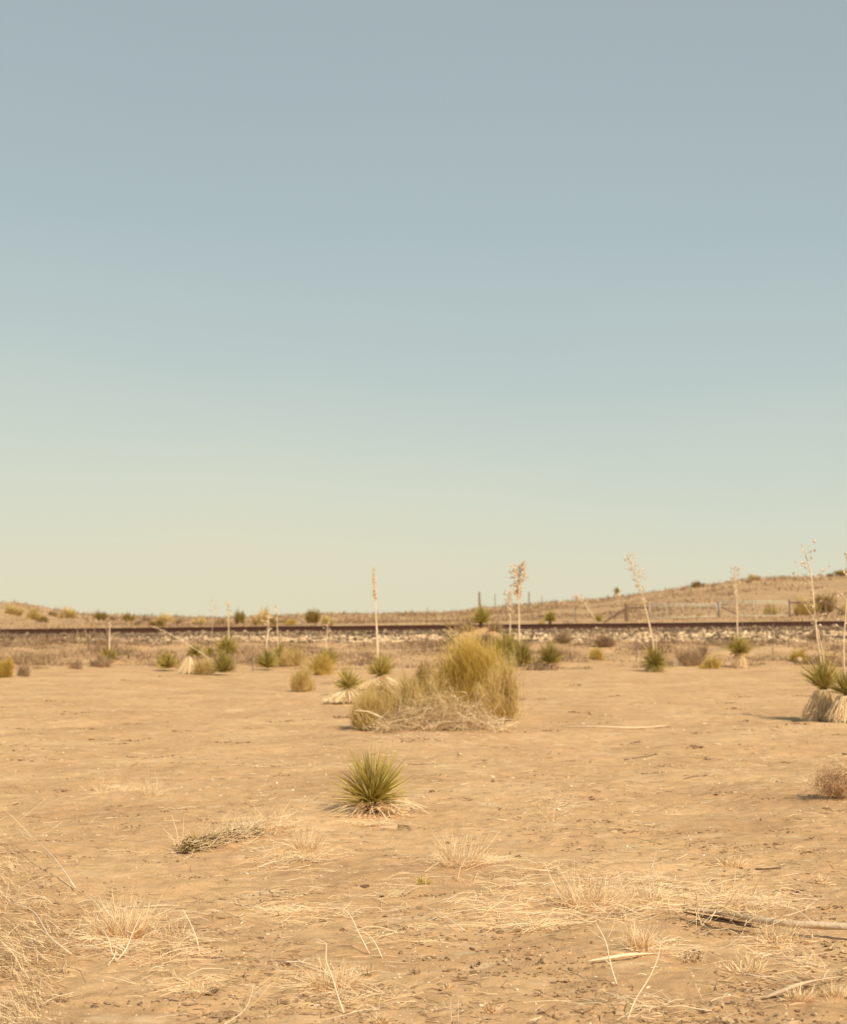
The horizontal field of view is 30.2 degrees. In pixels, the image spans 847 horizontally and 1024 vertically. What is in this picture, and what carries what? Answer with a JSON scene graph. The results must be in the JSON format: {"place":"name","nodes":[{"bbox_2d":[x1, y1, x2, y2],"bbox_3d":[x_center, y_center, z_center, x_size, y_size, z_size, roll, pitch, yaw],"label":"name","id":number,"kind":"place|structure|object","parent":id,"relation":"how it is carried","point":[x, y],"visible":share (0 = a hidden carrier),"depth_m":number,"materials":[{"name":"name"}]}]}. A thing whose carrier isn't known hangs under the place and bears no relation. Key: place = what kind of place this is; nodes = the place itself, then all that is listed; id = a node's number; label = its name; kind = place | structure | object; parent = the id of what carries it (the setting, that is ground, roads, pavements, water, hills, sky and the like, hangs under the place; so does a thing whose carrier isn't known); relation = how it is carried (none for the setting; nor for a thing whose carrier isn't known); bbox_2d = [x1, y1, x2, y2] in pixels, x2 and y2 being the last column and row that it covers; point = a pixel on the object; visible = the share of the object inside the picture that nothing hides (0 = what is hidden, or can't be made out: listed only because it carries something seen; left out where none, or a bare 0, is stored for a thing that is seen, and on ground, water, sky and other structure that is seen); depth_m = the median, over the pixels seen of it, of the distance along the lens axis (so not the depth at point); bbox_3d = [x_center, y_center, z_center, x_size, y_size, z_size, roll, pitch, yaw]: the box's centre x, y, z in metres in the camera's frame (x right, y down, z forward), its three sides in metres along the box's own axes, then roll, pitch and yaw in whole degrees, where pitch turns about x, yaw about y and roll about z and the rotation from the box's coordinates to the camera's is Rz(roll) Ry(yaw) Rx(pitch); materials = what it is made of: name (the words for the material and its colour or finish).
{"place":"outdoors","nodes":[
{"label":"outdoors","id":0,"kind":"place"},
{"bbox_2d":[0,576,846,1023],"bbox_3d":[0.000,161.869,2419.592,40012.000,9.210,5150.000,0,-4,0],"label":"ground","id":1,"kind":"structure","parent":0,"point":[778,694],"depth_m":12.34,"materials":[{"name":"soil"}]},
{"bbox_2d":[0,655,15,676],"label":"shrub","id":2,"kind":"object","parent":1,"relation":"on","point":[6,669],"visible":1,"depth_m":41.65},
{"bbox_2d":[4,603,26,615],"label":"shrub","id":3,"kind":"object","parent":1,"relation":"on","point":[12,609],"visible":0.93,"depth_m":99.52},
{"bbox_2d":[15,657,30,676],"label":"shrub","id":4,"kind":"object","parent":1,"relation":"on","point":[24,671],"visible":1,"depth_m":42.28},
{"bbox_2d":[23,607,42,619],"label":"shrub","id":5,"kind":"object","parent":1,"relation":"on","point":[33,613],"visible":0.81,"depth_m":97.61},
{"bbox_2d":[0,876,71,954],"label":"dry stem","id":6,"kind":"object","parent":1,"relation":"on","point":[46,932],"visible":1,"depth_m":8.01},
{"bbox_2d":[3,796,75,887],"bbox_3d":[-2.507,2.097,10.083,0.456,0.374,1.703,1,-4,-15],"label":"dry stem","id":7,"kind":"object","parent":1,"relation":"on","point":[41,844],"visible":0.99,"depth_m":10.46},
{"bbox_2d":[0,827,85,1023],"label":"matted dry grass","id":8,"kind":"structure","parent":1,"relation":"on","point":[7,1004],"depth_m":7.45,"materials":[{"name":"plant"}]},
{"bbox_2d":[56,605,78,618],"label":"shrub","id":9,"kind":"object","parent":1,"relation":"on","point":[70,613],"visible":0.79,"depth_m":117.40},
{"bbox_2d":[64,657,84,668],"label":"shrub","id":10,"kind":"object","parent":1,"relation":"on","point":[77,664],"visible":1,"depth_m":49.38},
{"bbox_2d":[91,610,107,620],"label":"shrub","id":11,"kind":"object","parent":1,"relation":"on","point":[99,616],"visible":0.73,"depth_m":119.56,"materials":[{"name":"green plant"}]},
{"bbox_2d":[87,651,114,666],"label":"shrub","id":12,"kind":"object","parent":1,"relation":"on","point":[100,662],"visible":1,"depth_m":50.51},
{"bbox_2d":[100,622,118,659],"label":"yucca","id":13,"kind":"object","parent":1,"relation":"on","point":[107,653],"visible":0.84,"depth_m":53.50,"materials":[{"name":"green plant"}]},
{"bbox_2d":[63,884,172,942],"bbox_3d":[-1.538,2.037,7.987,0.495,0.311,0.522,-4,-5,44],"label":"grass tuft","id":14,"kind":"object","parent":1,"relation":"on","point":[123,929],"visible":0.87,"depth_m":7.95,"materials":[{"name":"beige plant"}]},
{"bbox_2d":[124,766,174,795],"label":"grass tuft","id":15,"kind":"object","parent":1,"relation":"on","point":[145,792],"visible":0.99,"depth_m":13.96,"materials":[{"name":"beige plant"}]},
{"bbox_2d":[154,612,174,622],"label":"shrub","id":16,"kind":"object","parent":1,"relation":"on","point":[167,618],"visible":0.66,"depth_m":127.56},
{"bbox_2d":[152,647,179,668],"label":"yucca","id":17,"kind":"object","parent":1,"relation":"on","point":[166,661],"visible":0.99,"depth_m":47.10,"materials":[{"name":"green plant"}]},
{"bbox_2d":[148,919,200,940],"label":"grass tuft","id":18,"kind":"object","parent":1,"relation":"on","point":[170,932],"visible":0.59,"depth_m":7.91,"materials":[{"name":"beige plant"}]},
{"bbox_2d":[152,626,214,673],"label":"yucca","id":19,"kind":"object","parent":1,"relation":"on","point":[189,660],"visible":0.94,"depth_m":43.82,"materials":[{"name":"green plant"}]},
{"bbox_2d":[169,909,210,950],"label":"dry stem","id":20,"kind":"object","parent":1,"relation":"on","point":[194,934],"visible":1,"depth_m":7.63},
{"bbox_2d":[183,981,219,994],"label":"grass tuft","id":21,"kind":"object","parent":1,"relation":"on","point":[200,989],"visible":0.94,"depth_m":6.84,"materials":[{"name":"beige plant"}]},
{"bbox_2d":[190,652,214,674],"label":"shrub","id":22,"kind":"object","parent":1,"relation":"on","point":[202,668],"visible":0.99,"depth_m":43.39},
{"bbox_2d":[207,646,242,672],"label":"yucca","id":23,"kind":"object","parent":1,"relation":"on","point":[223,664],"visible":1,"depth_m":43.19,"materials":[{"name":"green plant"}]},
{"bbox_2d":[147,800,307,855],"bbox_3d":[-1.345,2.377,11.452,0.703,0.502,1.665,-2,-5,31],"label":"dead plant","id":24,"kind":"object","parent":1,"relation":"on","point":[215,839],"visible":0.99,"depth_m":11.29,"materials":[{"name":"beige plant"}]},
{"bbox_2d":[212,601,242,655],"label":"yucca","id":25,"kind":"object","parent":1,"relation":"on","point":[228,642],"visible":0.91,"depth_m":55.51,"materials":[{"name":"green plant"}]},
{"bbox_2d":[232,609,245,623],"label":"shrub","id":26,"kind":"object","parent":1,"relation":"on","point":[240,617],"visible":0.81,"depth_m":127.51,"materials":[{"name":"green plant"}]},
{"bbox_2d":[225,983,270,1023],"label":"dry stem","id":27,"kind":"object","parent":1,"relation":"on","point":[247,1004],"visible":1,"depth_m":6.30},
{"bbox_2d":[248,607,275,624],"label":"shrub","id":28,"kind":"object","parent":1,"relation":"on","point":[262,616],"visible":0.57,"depth_m":104.61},
{"bbox_2d":[253,613,283,667],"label":"yucca","id":29,"kind":"object","parent":1,"relation":"on","point":[266,660],"visible":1,"depth_m":48.44,"materials":[{"name":"green plant"}]},
{"bbox_2d":[270,606,290,658],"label":"yucca","id":30,"kind":"object","parent":1,"relation":"on","point":[279,648],"visible":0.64,"depth_m":52.73,"materials":[{"name":"green plant"}]},
{"bbox_2d":[273,640,311,665],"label":"shrub","id":31,"kind":"object","parent":1,"relation":"on","point":[292,657],"visible":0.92,"depth_m":51.29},
{"bbox_2d":[276,821,328,853],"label":"grass tuft","id":32,"kind":"object","parent":1,"relation":"on","point":[310,844],"visible":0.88,"depth_m":10.85,"materials":[{"name":"beige plant"}]},
{"bbox_2d":[285,654,320,690],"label":"shrub","id":33,"kind":"object","parent":1,"relation":"on","point":[300,682],"visible":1,"depth_m":34.86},
{"bbox_2d":[303,609,320,622],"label":"shrub","id":34,"kind":"object","parent":1,"relation":"on","point":[312,617],"visible":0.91,"depth_m":117.46,"materials":[{"name":"green plant"}]},
{"bbox_2d":[298,650,340,674],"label":"shrub","id":35,"kind":"object","parent":1,"relation":"on","point":[321,665],"visible":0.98,"depth_m":43.89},
{"bbox_2d":[321,614,334,625],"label":"shrub","id":36,"kind":"object","parent":1,"relation":"on","point":[325,620],"visible":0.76,"depth_m":99.58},
{"bbox_2d":[312,622,344,664],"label":"yucca","id":37,"kind":"object","parent":1,"relation":"on","point":[331,656],"visible":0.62,"depth_m":50.43,"materials":[{"name":"green plant"}]},
{"bbox_2d":[296,939,364,1012],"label":"dry stem","id":38,"kind":"object","parent":1,"relation":"on","point":[331,974],"visible":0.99,"depth_m":6.55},
{"bbox_2d":[290,950,372,991],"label":"grass tuft","id":39,"kind":"object","parent":1,"relation":"on","point":[335,980],"visible":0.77,"depth_m":6.87,"materials":[{"name":"beige plant"}]},
{"bbox_2d":[322,665,366,703],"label":"yucca","id":40,"kind":"object","parent":1,"relation":"on","point":[350,680],"visible":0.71,"depth_m":29.44,"materials":[{"name":"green plant"}]},
{"bbox_2d":[318,742,428,819],"bbox_3d":[-0.418,2.149,12.656,0.989,0.650,0.931,0,-4,0],"label":"yucca","id":41,"kind":"object","parent":1,"relation":"on","point":[371,790],"visible":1,"depth_m":12.61,"materials":[{"name":"green plant"}]},
{"bbox_2d":[355,567,401,690],"bbox_3d":[-0.982,2.687,35.928,1.222,2.852,1.252,0,-4,0],"label":"yucca","id":42,"kind":"object","parent":1,"relation":"on","point":[380,668],"visible":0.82,"depth_m":35.78,"materials":[{"name":"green plant"}]},
{"bbox_2d":[366,1011,394,1023],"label":"grass tuft","id":43,"kind":"object","parent":1,"relation":"on","point":[384,1020],"visible":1,"depth_m":6.34,"materials":[{"name":"beige plant"}]},
{"bbox_2d":[339,654,466,729],"bbox_3d":[-0.330,2.609,22.548,1.912,1.204,1.364,2,-4,-26],"label":"shrub","id":44,"kind":"object","parent":1,"relation":"on","point":[366,702],"visible":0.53,"depth_m":22.42,"materials":[{"name":"plant"}]},
{"bbox_2d":[0,625,846,670],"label":"dry brush","id":45,"kind":"object","parent":1,"relation":"on","point":[34,658],"visible":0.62,"depth_m":56.69,"materials":[{"name":"plant"}]},
{"bbox_2d":[0,573,846,628],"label":"hill grass","id":46,"kind":"structure","parent":1,"relation":"on","point":[418,618],"depth_m":132.73,"materials":[{"name":"plant"}]},
{"bbox_2d":[0,694,846,1023],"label":"straw litter","id":47,"kind":"object","parent":1,"relation":"on","point":[564,920],"visible":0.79,"depth_m":8.69,"materials":[{"name":"beige plant"}]},
{"bbox_2d":[0,676,846,1023],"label":"clods","id":48,"kind":"object","parent":1,"relation":"on","point":[600,992],"visible":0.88,"depth_m":7.71,"materials":[{"name":"soil"}]},
{"bbox_2d":[0,681,846,1023],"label":"twig litter","id":49,"kind":"object","parent":1,"relation":"on","point":[488,1019],"visible":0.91,"depth_m":7.93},
{"bbox_2d":[0,689,846,1023],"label":"pebbles","id":50,"kind":"object","parent":1,"relation":"on","point":[426,885],"visible":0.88,"depth_m":9.68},
{"bbox_2d":[7,626,845,643],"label":"railway embankment","id":51,"kind":"structure","parent":1,"relation":"on","point":[553,633],"depth_m":62.72,"materials":[{"name":"stone"}]},
{"bbox_2d":[0,625,846,643],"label":"ballast stones","id":52,"kind":"object","parent":51,"relation":"on","point":[358,636],"visible":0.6,"depth_m":62.39,"materials":[{"name":"gravel"}]},
{"bbox_2d":[0,621,846,634],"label":"railway track","id":53,"kind":"structure","parent":51,"relation":"on","point":[441,627],"depth_m":63.81,"materials":[{"name":"metal"}]},
{"bbox_2d":[805,626,825,640],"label":"shrub","id":54,"kind":"object","parent":51,"relation":"on","point":[812,636],"visible":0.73,"depth_m":61.30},
{"bbox_2d":[355,669,520,733],"bbox_3d":[0.230,2.635,22.022,2.365,0.905,1.966,0,-4,0],"label":"dead brush","id":55,"kind":"object","parent":1,"relation":"on","point":[432,721],"visible":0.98,"depth_m":21.78,"materials":[{"name":"plant"}]},
{"bbox_2d":[422,821,501,868],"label":"grass tuft","id":56,"kind":"object","parent":1,"relation":"on","point":[447,863],"visible":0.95,"depth_m":10.19,"materials":[{"name":"beige plant"}]},
{"bbox_2d":[452,619,478,630],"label":"shrub","id":57,"kind":"object","parent":1,"relation":"on","point":[465,626],"visible":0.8,"depth_m":59.92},
{"bbox_2d":[425,607,529,714],"bbox_3d":[0.823,2.449,26.029,1.717,1.930,1.743,1,-4,-19],"label":"shrub","id":58,"kind":"object","parent":1,"relation":"on","point":[468,662],"visible":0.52,"depth_m":25.88,"materials":[{"name":"plant"}]},
{"bbox_2d":[467,600,492,626],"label":"yucca","id":59,"kind":"object","parent":1,"relation":"on","point":[480,616],"visible":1,"depth_m":60.09,"materials":[{"name":"green plant"}]},
{"bbox_2d":[461,630,501,643],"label":"shrub","id":60,"kind":"object","parent":1,"relation":"on","point":[486,635],"visible":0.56,"depth_m":58.82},
{"bbox_2d":[480,1000,503,1013],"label":"grass tuft","id":61,"kind":"object","parent":1,"relation":"on","point":[492,1009],"visible":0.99,"depth_m":6.53,"materials":[{"name":"beige plant"}]},
{"bbox_2d":[485,618,503,631],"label":"shrub","id":62,"kind":"object","parent":1,"relation":"on","point":[496,627],"visible":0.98,"depth_m":60.01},
{"bbox_2d":[470,643,528,721],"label":"shrub","id":63,"kind":"object","parent":1,"relation":"on","point":[507,705],"visible":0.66,"depth_m":24.52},
{"bbox_2d":[484,589,529,661],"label":"yucca","id":64,"kind":"object","parent":1,"relation":"on","point":[507,641],"visible":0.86,"depth_m":53.42,"materials":[{"name":"green plant"}]},
{"bbox_2d":[503,560,543,666],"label":"yucca","id":65,"kind":"object","parent":1,"relation":"on","point":[525,657],"visible":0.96,"depth_m":51.44,"materials":[{"name":"green plant"}]},
{"bbox_2d":[525,792,572,820],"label":"grass tuft","id":66,"kind":"object","parent":1,"relation":"on","point":[544,816],"visible":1,"depth_m":12.25,"materials":[{"name":"beige plant"}]},
{"bbox_2d":[543,609,556,623],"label":"yucca","id":67,"kind":"object","parent":1,"relation":"on","point":[549,616],"visible":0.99,"depth_m":77.74,"materials":[{"name":"green plant"}]},
{"bbox_2d":[535,637,567,663],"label":"yucca","id":68,"kind":"object","parent":1,"relation":"on","point":[550,655],"visible":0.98,"depth_m":51.67,"materials":[{"name":"green plant"}]},
{"bbox_2d":[548,627,574,643],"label":"shrub","id":69,"kind":"object","parent":1,"relation":"on","point":[563,638],"visible":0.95,"depth_m":59.88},
{"bbox_2d":[534,856,636,910],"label":"grass tuft","id":70,"kind":"object","parent":1,"relation":"on","point":[587,894],"visible":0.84,"depth_m":8.83,"materials":[{"name":"beige plant"}]},
{"bbox_2d":[573,594,604,621],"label":"yucca","id":71,"kind":"object","parent":1,"relation":"on","point":[598,618],"visible":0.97,"depth_m":91.77,"materials":[{"name":"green plant"}]},
{"bbox_2d":[588,645,604,659],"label":"shrub","id":72,"kind":"object","parent":1,"relation":"on","point":[596,654],"visible":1,"depth_m":54.08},
{"bbox_2d":[585,630,617,646],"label":"shrub","id":73,"kind":"object","parent":1,"relation":"on","point":[603,640],"visible":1,"depth_m":58.16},
{"bbox_2d":[587,917,616,983],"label":"dry stem","id":74,"kind":"object","parent":1,"relation":"on","point":[607,951],"visible":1,"depth_m":6.95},
{"bbox_2d":[562,725,670,728],"bbox_3d":[2.935,3.063,22.376,1.919,0.083,0.598,2,-4,-28],"label":"stick","id":75,"kind":"object","parent":1,"relation":"on","point":[621,727],"visible":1,"depth_m":22.07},
{"bbox_2d":[586,953,655,961],"bbox_3d":[0.944,2.090,7.382,0.378,0.035,0.055,2,-4,-22],"label":"dead leaf blade","id":76,"kind":"object","parent":1,"relation":"on","point":[620,956],"visible":0.86,"depth_m":7.35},
{"bbox_2d":[625,604,628,621],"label":"fence post","id":77,"kind":"object","parent":1,"relation":"on","point":[626,612],"visible":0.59,"depth_m":88.04,"materials":[{"name":"brown wood"}]},
{"bbox_2d":[603,607,648,622],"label":"fence rail","id":78,"kind":"object","parent":77,"relation":"attached to","point":[613,616],"visible":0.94,"depth_m":88.09,"materials":[{"name":"brown wood"}]},
{"bbox_2d":[612,915,670,952],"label":"grass tuft","id":79,"kind":"object","parent":1,"relation":"on","point":[634,942],"visible":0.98,"depth_m":7.51,"materials":[{"name":"beige plant"}]},
{"bbox_2d":[624,931,662,1018],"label":"dry stem","id":80,"kind":"object","parent":1,"relation":"on","point":[635,999],"visible":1,"depth_m":6.38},
{"bbox_2d":[606,878,687,902],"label":"grass tuft","id":81,"kind":"object","parent":1,"relation":"on","point":[650,893],"visible":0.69,"depth_m":8.91,"materials":[{"name":"beige plant"}]},
{"bbox_2d":[624,553,670,672],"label":"yucca","id":82,"kind":"object","parent":1,"relation":"on","point":[654,662],"visible":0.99,"depth_m":48.05,"materials":[{"name":"green plant"}]},
{"bbox_2d":[676,947,707,963],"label":"grass tuft","id":83,"kind":"object","parent":1,"relation":"on","point":[696,958],"visible":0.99,"depth_m":7.43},
{"bbox_2d":[673,639,711,665],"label":"shrub","id":84,"kind":"object","parent":1,"relation":"on","point":[690,658],"visible":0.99,"depth_m":51.72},
{"bbox_2d":[699,653,723,667],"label":"shrub","id":85,"kind":"object","parent":1,"relation":"on","point":[710,663],"visible":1,"depth_m":50.00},
{"bbox_2d":[717,602,719,617],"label":"fence post","id":86,"kind":"object","parent":1,"relation":"on","point":[718,610],"visible":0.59,"depth_m":87.79,"materials":[{"name":"wood"}]},
{"bbox_2d":[649,603,717,618],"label":"metal gate","id":87,"kind":"structure","parent":86,"relation":"attached to","point":[700,604],"depth_m":87.83,"materials":[{"name":"metal"}]},
{"bbox_2d":[719,601,788,616],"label":"metal gate","id":88,"kind":"structure","parent":86,"relation":"attached to","point":[753,603],"depth_m":87.83,"materials":[{"name":"metal"}]},
{"bbox_2d":[710,852,749,867],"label":"grass tuft","id":89,"kind":"object","parent":1,"relation":"on","point":[726,862],"visible":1,"depth_m":10.15,"materials":[{"name":"beige plant"}]},
{"bbox_2d":[693,870,776,896],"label":"grass tuft","id":90,"kind":"object","parent":1,"relation":"on","point":[733,891],"visible":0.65,"depth_m":9.01,"materials":[{"name":"beige plant"}]},
{"bbox_2d":[721,566,755,667],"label":"yucca","id":91,"kind":"object","parent":1,"relation":"on","point":[739,650],"visible":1,"depth_m":50.65,"materials":[{"name":"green plant"}]},
{"bbox_2d":[716,952,773,974],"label":"grass tuft","id":92,"kind":"object","parent":1,"relation":"on","point":[737,969],"visible":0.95,"depth_m":7.20,"materials":[{"name":"beige plant"}]},
{"bbox_2d":[655,882,846,941],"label":"branch","id":93,"kind":"object","parent":1,"relation":"on","point":[825,925],"visible":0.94,"depth_m":8.06,"materials":[{"name":"brown wood"}]},
{"bbox_2d":[762,599,779,614],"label":"shrub","id":94,"kind":"object","parent":1,"relation":"on","point":[767,608],"visible":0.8,"depth_m":90.63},
{"bbox_2d":[747,905,816,945],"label":"grass tuft","id":95,"kind":"object","parent":1,"relation":"on","point":[784,938],"visible":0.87,"depth_m":7.75,"materials":[{"name":"beige plant"}]},
{"bbox_2d":[774,985,821,1001],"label":"grass tuft","id":96,"kind":"object","parent":1,"relation":"on","point":[796,996],"visible":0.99,"depth_m":6.58,"materials":[{"name":"beige plant"}]},
{"bbox_2d":[787,647,810,660],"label":"shrub","id":97,"kind":"object","parent":1,"relation":"on","point":[795,655],"visible":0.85,"depth_m":53.05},
{"bbox_2d":[763,976,843,998],"bbox_3d":[1.655,2.034,6.727,0.477,0.063,0.076,2,-4,-30],"label":"stick","id":98,"kind":"object","parent":1,"relation":"on","point":[788,988],"visible":0.99,"depth_m":6.64,"materials":[{"name":"brown wood"}]},
{"bbox_2d":[792,595,822,615],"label":"shrub","id":99,"kind":"object","parent":1,"relation":"on","point":[799,609],"visible":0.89,"depth_m":91.43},
{"bbox_2d":[804,872,830,883],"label":"grass tuft","id":100,"kind":"object","parent":1,"relation":"on","point":[821,880],"visible":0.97,"depth_m":9.52,"materials":[{"name":"beige plant"}]},
{"bbox_2d":[792,540,843,720],"bbox_3d":[6.283,1.891,24.830,0.872,2.919,0.935,0,-4,0],"label":"yucca","id":101,"kind":"object","parent":1,"relation":"on","point":[819,703],"visible":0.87,"depth_m":24.73,"materials":[{"name":"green plant"}]},
{"bbox_2d":[809,592,838,612],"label":"shrub","id":102,"kind":"object","parent":1,"relation":"on","point":[828,599],"visible":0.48,"depth_m":94.65,"materials":[{"name":"green plant"}]},
{"bbox_2d":[802,758,846,801],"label":"tumbleweed","id":103,"kind":"object","parent":1,"relation":"on","point":[836,782],"visible":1,"depth_m":13.12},
{"bbox_2d":[819,979,846,997],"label":"grass tuft","id":104,"kind":"object","parent":1,"relation":"on","point":[839,993],"visible":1,"depth_m":6.59,"materials":[{"name":"beige plant"}]},
{"bbox_2d":[822,553,846,722],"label":"yucca","id":105,"kind":"object","parent":1,"relation":"on","point":[837,712],"visible":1,"depth_m":24.12,"materials":[{"name":"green plant"}]},
{"bbox_2d":[0,0,846,617],"label":"sky","id":106,"kind":"structure","parent":0,"point":[299,299],"materials":[{"name":"blue"}]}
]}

